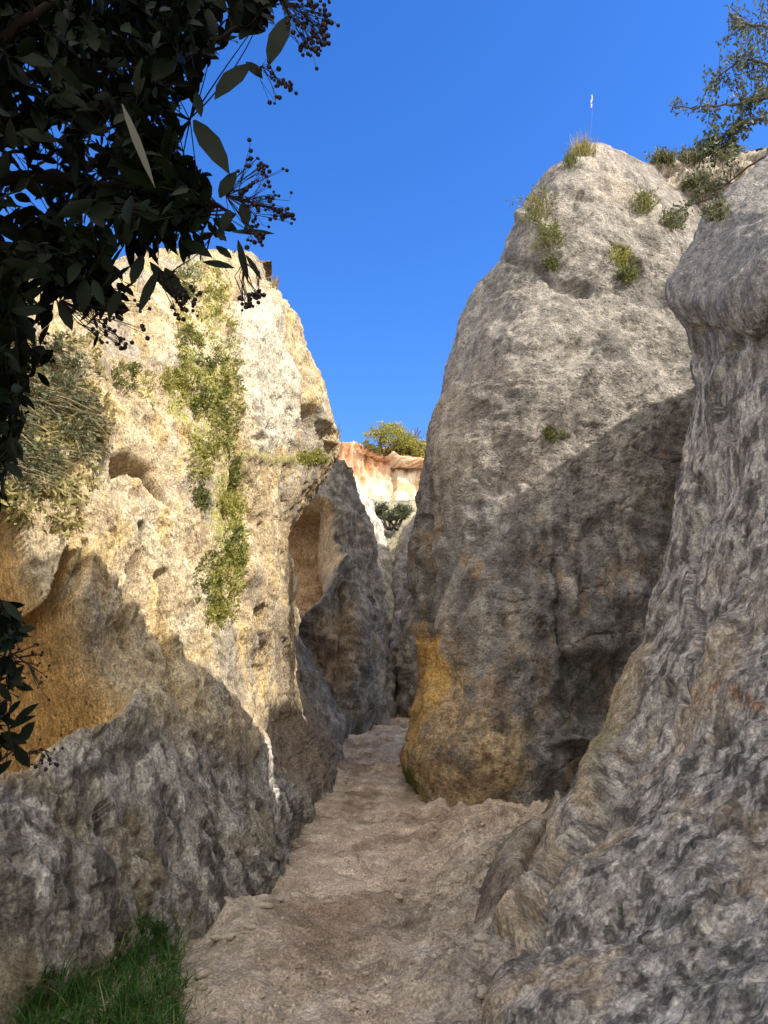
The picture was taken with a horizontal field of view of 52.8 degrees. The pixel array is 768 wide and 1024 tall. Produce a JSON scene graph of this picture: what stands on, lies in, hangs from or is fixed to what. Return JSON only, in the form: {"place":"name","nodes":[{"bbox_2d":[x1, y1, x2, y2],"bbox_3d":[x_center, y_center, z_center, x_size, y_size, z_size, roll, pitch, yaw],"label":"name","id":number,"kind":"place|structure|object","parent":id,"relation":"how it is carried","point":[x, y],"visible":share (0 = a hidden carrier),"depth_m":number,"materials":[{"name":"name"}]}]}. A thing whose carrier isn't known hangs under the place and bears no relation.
{"place":"outdoors","nodes":[
{"label":"outdoors","id":0,"kind":"place"},
{"bbox_2d":[30,713,550,1023],"bbox_3d":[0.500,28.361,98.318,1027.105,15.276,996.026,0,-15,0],"label":"ground","id":1,"kind":"structure","parent":0,"point":[239,952],"depth_m":5.32,"materials":[{"name":"brown soil"}]},
{"bbox_2d":[0,599,63,774],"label":"leafy shrub","id":2,"kind":"object","parent":1,"relation":"on","point":[11,619],"visible":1,"depth_m":1.54,"materials":[{"name":"green plant"}]},
{"bbox_2d":[0,894,214,1023],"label":"grass","id":3,"kind":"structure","parent":1,"relation":"on","point":[78,992],"depth_m":3.94,"materials":[{"name":"green plant"}]},
{"bbox_2d":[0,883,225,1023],"bbox_3d":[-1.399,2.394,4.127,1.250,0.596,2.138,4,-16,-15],"label":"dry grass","id":4,"kind":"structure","parent":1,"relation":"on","point":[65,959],"depth_m":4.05,"materials":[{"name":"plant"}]},
{"bbox_2d":[0,0,339,511],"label":"overhanging tree","id":5,"kind":"object","parent":1,"relation":"on","point":[159,189],"visible":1,"depth_m":2.06,"materials":[{"name":"green plant"}]},
{"bbox_2d":[0,248,344,1023],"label":"rock wall","id":6,"kind":"structure","parent":1,"relation":"on","point":[198,756],"depth_m":6.60,"materials":[{"name":"stone"}]},
{"bbox_2d":[0,425,100,511],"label":"hanging scrub","id":7,"kind":"object","parent":6,"relation":"attached to","point":[50,459],"visible":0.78,"depth_m":6.11,"materials":[{"name":"green plant"}]},
{"bbox_2d":[1,344,102,465],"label":"hanging scrub","id":8,"kind":"object","parent":6,"relation":"attached to","point":[27,416],"visible":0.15,"depth_m":6.38,"materials":[{"name":"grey plant"}]},
{"bbox_2d":[0,324,116,540],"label":"dry stems","id":9,"kind":"object","parent":6,"relation":"attached to","point":[14,517],"visible":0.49,"depth_m":6.33,"materials":[{"name":"plant"}]},
{"bbox_2d":[13,326,134,437],"bbox_3d":[-2.874,-1.205,6.899,1.456,1.251,1.175,4,-15,-14],"label":"hanging scrub","id":10,"kind":"object","parent":6,"relation":"attached to","point":[63,383],"visible":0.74,"depth_m":6.98,"materials":[{"name":"green plant"}]},
{"bbox_2d":[50,383,137,467],"bbox_3d":[-2.573,-0.777,6.808,1.141,1.010,1.001,11,-19,-36],"label":"hanging scrub","id":11,"kind":"object","parent":6,"relation":"attached to","point":[75,430],"visible":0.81,"depth_m":6.85,"materials":[{"name":"green plant"}]},
{"bbox_2d":[112,358,141,392],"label":"seep plant","id":12,"kind":"object","parent":6,"relation":"attached to","point":[133,365],"visible":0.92,"depth_m":7.88,"materials":[{"name":"green plant"}]},
{"bbox_2d":[142,365,190,395],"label":"seep plant","id":13,"kind":"object","parent":6,"relation":"attached to","point":[169,383],"visible":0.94,"depth_m":8.40,"materials":[{"name":"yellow plant"}]},
{"bbox_2d":[116,256,252,626],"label":"creeping plants","id":14,"kind":"object","parent":6,"relation":"attached to","point":[196,471],"visible":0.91,"depth_m":8.61,"materials":[{"name":"green plant"}]},
{"bbox_2d":[173,257,205,298],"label":"seep plant","id":15,"kind":"object","parent":6,"relation":"attached to","point":[184,276],"visible":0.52,"depth_m":10.09,"materials":[{"name":"green plant"}]},
{"bbox_2d":[174,319,207,364],"bbox_3d":[-2.254,-1.946,9.105,0.458,0.823,0.703,-9,-17,31],"label":"seep plant","id":16,"kind":"object","parent":6,"relation":"attached to","point":[184,341],"visible":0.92,"depth_m":9.08,"materials":[{"name":"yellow plant"}]},
{"bbox_2d":[193,481,212,512],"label":"seep plant","id":17,"kind":"object","parent":6,"relation":"attached to","point":[204,497],"visible":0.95,"depth_m":7.90,"materials":[{"name":"green plant"}]},
{"bbox_2d":[182,374,230,423],"bbox_3d":[-2.023,-1.266,8.772,0.480,0.605,0.541,0,-15,0],"label":"seep plant","id":18,"kind":"object","parent":6,"relation":"attached to","point":[205,395],"visible":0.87,"depth_m":8.70,"materials":[{"name":"green plant"}]},
{"bbox_2d":[194,433,224,475],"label":"seep plant","id":19,"kind":"object","parent":6,"relation":"attached to","point":[201,443],"visible":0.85,"depth_m":8.30,"materials":[{"name":"green plant"}]},
{"bbox_2d":[192,547,230,605],"bbox_3d":[-1.716,0.637,7.626,0.255,0.659,0.618,-3,-15,12],"label":"seep plant","id":20,"kind":"object","parent":6,"relation":"attached to","point":[218,564],"visible":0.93,"depth_m":7.61,"materials":[{"name":"green plant"}]},
{"bbox_2d":[200,596,230,627],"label":"seep plant","id":21,"kind":"object","parent":6,"relation":"attached to","point":[211,612],"visible":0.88,"depth_m":7.54,"materials":[{"name":"green plant"}]},
{"bbox_2d":[203,277,232,321],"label":"seep plant","id":22,"kind":"object","parent":6,"relation":"attached to","point":[220,294],"visible":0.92,"depth_m":10.15,"materials":[{"name":"green plant"}]},
{"bbox_2d":[201,346,245,389],"bbox_3d":[-1.895,-1.720,9.359,0.526,0.811,0.919,0,-15,0],"label":"seep plant","id":23,"kind":"object","parent":6,"relation":"attached to","point":[212,363],"visible":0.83,"depth_m":9.23,"materials":[{"name":"green plant"}]},
{"bbox_2d":[210,405,243,447],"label":"seep plant","id":24,"kind":"object","parent":6,"relation":"attached to","point":[224,427],"visible":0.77,"depth_m":8.86,"materials":[{"name":"green plant"}]},
{"bbox_2d":[215,487,241,519],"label":"seep plant","id":25,"kind":"object","parent":6,"relation":"attached to","point":[229,507],"visible":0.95,"depth_m":8.35,"materials":[{"name":"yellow plant"}]},
{"bbox_2d":[222,524,249,565],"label":"seep plant","id":26,"kind":"object","parent":6,"relation":"attached to","point":[238,529],"visible":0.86,"depth_m":8.13,"materials":[{"name":"green plant"}]},
{"bbox_2d":[224,445,250,489],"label":"seep plant","id":27,"kind":"object","parent":6,"relation":"attached to","point":[234,474],"visible":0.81,"depth_m":8.72,"materials":[{"name":"green plant"}]},
{"bbox_2d":[263,276,281,289],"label":"grass tuft","id":28,"kind":"object","parent":6,"relation":"on","point":[274,282],"visible":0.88,"depth_m":12.13,"materials":[{"name":"beige plant"}]},
{"bbox_2d":[295,445,327,471],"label":"grass tuft","id":29,"kind":"object","parent":6,"relation":"on","point":[313,456],"visible":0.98,"depth_m":11.61,"materials":[{"name":"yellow plant"}]},
{"bbox_2d":[334,425,341,443],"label":"grass tuft","id":30,"kind":"object","parent":6,"relation":"on","point":[338,431],"visible":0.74,"depth_m":12.47,"materials":[{"name":"plant"}]},
{"bbox_2d":[197,984,206,990],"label":"stone","id":31,"kind":"object","parent":1,"relation":"on","point":[201,988],"visible":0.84,"depth_m":4.02,"materials":[{"name":"grey stone"}]},
{"bbox_2d":[194,967,211,978],"bbox_3d":[-1.006,2.577,4.318,0.106,0.060,0.095,11,-17,-35],"label":"stone","id":32,"kind":"object","parent":1,"relation":"on","point":[204,973],"visible":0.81,"depth_m":4.29,"materials":[{"name":"grey stone"}]},
{"bbox_2d":[197,979,208,984],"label":"stone","id":33,"kind":"object","parent":1,"relation":"on","point":[201,981],"visible":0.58,"depth_m":4.16,"materials":[{"name":"grey stone"}]},
{"bbox_2d":[209,934,223,941],"bbox_3d":[-1.038,2.671,4.844,0.114,0.044,0.098,0,-30,1],"label":"stone","id":34,"kind":"object","parent":1,"relation":"on","point":[216,938],"visible":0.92,"depth_m":4.81,"materials":[{"name":"grey stone"}]},
{"bbox_2d":[225,932,235,940],"bbox_3d":[-0.946,2.633,4.803,0.075,0.042,0.100,-13,-18,12],"label":"stone","id":35,"kind":"object","parent":1,"relation":"on","point":[230,936],"visible":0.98,"depth_m":4.77,"materials":[{"name":"grey stone"}]},
{"bbox_2d":[243,923,256,929],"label":"stone","id":36,"kind":"object","parent":1,"relation":"on","point":[252,926],"visible":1,"depth_m":4.83,"materials":[{"name":"grey stone"}]},
{"bbox_2d":[258,992,265,997],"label":"stone","id":37,"kind":"object","parent":1,"relation":"on","point":[261,994],"visible":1,"depth_m":4.03,"materials":[{"name":"grey stone"}]},
{"bbox_2d":[258,901,273,908],"bbox_3d":[-0.816,2.721,5.341,0.111,0.057,0.064,5,-13,-17],"label":"stone","id":38,"kind":"object","parent":1,"relation":"on","point":[265,905],"visible":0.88,"depth_m":5.32,"materials":[{"name":"grey stone"}]},
{"bbox_2d":[295,636,348,744],"bbox_3d":[-1.452,4.212,16.140,1.374,3.343,2.625,3,-15,-13],"label":"rock","id":39,"kind":"object","parent":1,"relation":"on","point":[320,700],"visible":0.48,"depth_m":15.37,"materials":[{"name":"stone"}]},
{"bbox_2d":[324,899,333,904],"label":"stone","id":40,"kind":"object","parent":1,"relation":"on","point":[328,901],"visible":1,"depth_m":5.66,"materials":[{"name":"grey stone"}]},
{"bbox_2d":[288,459,398,734],"bbox_3d":[-1.849,2.744,19.594,4.530,9.451,5.997,0,-15,0],"label":"rock fin","id":41,"kind":"object","parent":1,"relation":"on","point":[342,603],"visible":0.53,"depth_m":18.16,"materials":[{"name":"stone"}]},
{"bbox_2d":[362,971,370,975],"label":"stone","id":42,"kind":"object","parent":1,"relation":"on","point":[366,973],"visible":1,"depth_m":4.36,"materials":[{"name":"grey stone"}]},
{"bbox_2d":[358,490,395,634],"bbox_3d":[-0.758,2.963,24.615,2.927,8.750,5.279,3,-15,-12],"label":"rock fin","id":43,"kind":"object","parent":1,"relation":"on","point":[385,563],"visible":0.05,"depth_m":24.13,"materials":[{"name":"stone"}]},
{"bbox_2d":[338,441,423,500],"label":"cliff","id":44,"kind":"structure","parent":1,"relation":"on","point":[393,475],"depth_m":49.04,"materials":[{"name":"stone"}]},
{"bbox_2d":[360,421,418,455],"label":"rounded bush","id":45,"kind":"object","parent":44,"relation":"on","point":[397,431],"visible":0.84,"depth_m":49.72,"materials":[{"name":"green plant"}]},
{"bbox_2d":[394,438,425,457],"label":"rounded bush","id":46,"kind":"object","parent":44,"relation":"on","point":[416,444],"visible":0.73,"depth_m":49.48,"materials":[{"name":"green plant"}]},
{"bbox_2d":[405,427,425,440],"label":"bare tree","id":47,"kind":"object","parent":44,"relation":"on","point":[417,432],"visible":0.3,"depth_m":55.32,"materials":[{"name":"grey plant"}]},
{"bbox_2d":[370,499,416,562],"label":"rock slope","id":48,"kind":"structure","parent":1,"relation":"on","point":[392,537],"depth_m":30.98,"materials":[{"name":"beige stone"}]},
{"bbox_2d":[375,501,414,530],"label":"scrub bush","id":49,"kind":"object","parent":48,"relation":"on","point":[401,512],"visible":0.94,"depth_m":29.84,"materials":[{"name":"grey plant"}]},
{"bbox_2d":[394,893,402,899],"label":"stone","id":50,"kind":"object","parent":1,"relation":"on","point":[399,896],"visible":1,"depth_m":5.83,"materials":[{"name":"grey stone"}]},
{"bbox_2d":[395,877,406,880],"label":"stone","id":51,"kind":"object","parent":1,"relation":"on","point":[401,879],"visible":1,"depth_m":6.35,"materials":[{"name":"grey stone"}]},
{"bbox_2d":[388,514,417,717],"bbox_3d":[1.595,3.378,23.641,3.519,8.905,9.185,0,-15,0],"label":"grey rock","id":52,"kind":"object","parent":1,"relation":"on","point":[402,643],"visible":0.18,"depth_m":21.02,"materials":[{"name":"stone"}]},
{"bbox_2d":[473,946,482,951],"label":"stone","id":53,"kind":"object","parent":1,"relation":"on","point":[477,949],"visible":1,"depth_m":4.18,"materials":[{"name":"grey stone"}]},
{"bbox_2d":[477,985,486,998],"bbox_3d":[0.493,2.402,3.865,0.049,0.056,0.096,-3,-15,0],"label":"stone","id":54,"kind":"object","parent":1,"relation":"on","point":[482,991],"visible":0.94,"depth_m":3.85,"materials":[{"name":"grey stone"}]},
{"bbox_2d":[473,932,491,942],"bbox_3d":[0.577,2.481,4.492,0.112,0.066,0.107,-8,-17,29],"label":"stone","id":55,"kind":"object","parent":1,"relation":"on","point":[481,937],"visible":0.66,"depth_m":4.47,"materials":[{"name":"grey stone"}]},
{"bbox_2d":[471,790,567,939],"bbox_3d":[1.159,3.192,5.926,0.841,1.866,3.386,-5,-16,19],"label":"rock slab","id":56,"kind":"object","parent":1,"relation":"on","point":[519,851],"visible":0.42,"depth_m":5.51,"materials":[{"name":"stone"}]},
{"bbox_2d":[399,142,703,807],"bbox_3d":[4.590,-1.751,15.883,10.613,18.350,5.580,7,-17,-26],"label":"rock pinnacle","id":57,"kind":"object","parent":1,"relation":"on","point":[535,568],"visible":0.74,"depth_m":12.36,"materials":[{"name":"grey stone"}]},
{"bbox_2d":[505,181,559,226],"bbox_3d":[2.815,-5.969,15.118,1.260,1.366,1.001,-14,-20,42],"label":"dry shrub","id":58,"kind":"object","parent":57,"relation":"on","point":[537,208],"visible":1,"depth_m":14.93,"materials":[{"name":"green plant"}]},
{"bbox_2d":[541,253,559,272],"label":"plant","id":59,"kind":"object","parent":57,"relation":"on","point":[553,265],"visible":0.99,"depth_m":14.12,"materials":[{"name":"green plant"}]},
{"bbox_2d":[537,219,568,249],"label":"dry shrub","id":60,"kind":"object","parent":57,"relation":"on","point":[554,233],"visible":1,"depth_m":14.32,"materials":[{"name":"green plant"}]},
{"bbox_2d":[539,426,569,443],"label":"plant","id":61,"kind":"object","parent":57,"relation":"on","point":[550,432],"visible":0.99,"depth_m":12.30,"materials":[{"name":"green plant"}]},
{"bbox_2d":[555,144,582,169],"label":"grass tuft","id":62,"kind":"object","parent":57,"relation":"on","point":[567,161],"visible":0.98,"depth_m":15.99,"materials":[{"name":"green plant"}]},
{"bbox_2d":[562,95,601,156],"bbox_3d":[4.218,-8.215,16.543,0.831,1.800,0.797,-13,-20,39],"label":"grass tuft","id":63,"kind":"object","parent":57,"relation":"on","point":[586,150],"visible":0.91,"depth_m":16.31,"materials":[{"name":"plant"}]},
{"bbox_2d":[607,242,639,266],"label":"grass tuft","id":64,"kind":"object","parent":57,"relation":"on","point":[624,256],"visible":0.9,"depth_m":14.33,"materials":[{"name":"yellow plant"}]},
{"bbox_2d":[615,263,641,283],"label":"plant","id":65,"kind":"object","parent":57,"relation":"on","point":[634,272],"visible":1,"depth_m":13.99,"materials":[{"name":"green plant"}]},
{"bbox_2d":[629,184,663,215],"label":"dry shrub","id":66,"kind":"object","parent":57,"relation":"on","point":[644,200],"visible":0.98,"depth_m":15.39,"materials":[{"name":"green plant"}]},
{"bbox_2d":[660,206,690,231],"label":"scrub bush","id":67,"kind":"object","parent":57,"relation":"on","point":[676,220],"visible":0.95,"depth_m":15.30,"materials":[{"name":"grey plant"}]},
{"bbox_2d":[482,147,767,1023],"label":"rock buttress","id":68,"kind":"object","parent":1,"relation":"on","point":[638,895],"visible":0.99,"depth_m":4.83,"materials":[{"name":"grey stone"}]},
{"bbox_2d":[693,194,732,224],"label":"scrub bush","id":69,"kind":"object","parent":68,"relation":"on","point":[715,208],"visible":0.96,"depth_m":8.58,"materials":[{"name":"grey plant"}]},
{"bbox_2d":[662,0,767,216],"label":"leaved tree","id":70,"kind":"object","parent":68,"relation":"on","point":[709,144],"visible":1,"depth_m":10.60,"materials":[{"name":"green plant"}]},
{"bbox_2d":[648,146,767,211],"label":"rock ridge","id":71,"kind":"object","parent":1,"relation":"on","point":[673,174],"visible":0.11,"depth_m":19.09,"materials":[{"name":"stone"}]},
{"bbox_2d":[643,146,680,167],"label":"scrub bush","id":72,"kind":"object","parent":71,"relation":"on","point":[665,157],"visible":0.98,"depth_m":19.41,"materials":[{"name":"green plant"}]},
{"bbox_2d":[677,144,705,163],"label":"scrub bush","id":73,"kind":"object","parent":71,"relation":"on","point":[691,155],"visible":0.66,"depth_m":19.81,"materials":[{"name":"green plant"}]},
{"bbox_2d":[676,165,715,198],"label":"scrub bush","id":74,"kind":"object","parent":71,"relation":"on","point":[700,174],"visible":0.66,"depth_m":18.63,"materials":[{"name":"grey plant"}]},
{"bbox_2d":[708,141,747,161],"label":"scrub bush","id":75,"kind":"object","parent":71,"relation":"on","point":[734,151],"visible":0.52,"depth_m":19.89,"materials":[{"name":"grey plant"}]},
{"bbox_2d":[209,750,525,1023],"bbox_3d":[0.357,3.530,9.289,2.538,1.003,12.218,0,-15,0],"label":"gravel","id":76,"kind":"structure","parent":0,"point":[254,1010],"depth_m":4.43,"materials":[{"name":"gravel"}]},
{"bbox_2d":[0,0,767,450],"label":"sky","id":77,"kind":"structure","parent":0,"point":[410,138],"materials":[{"name":"blue"}]}
]}

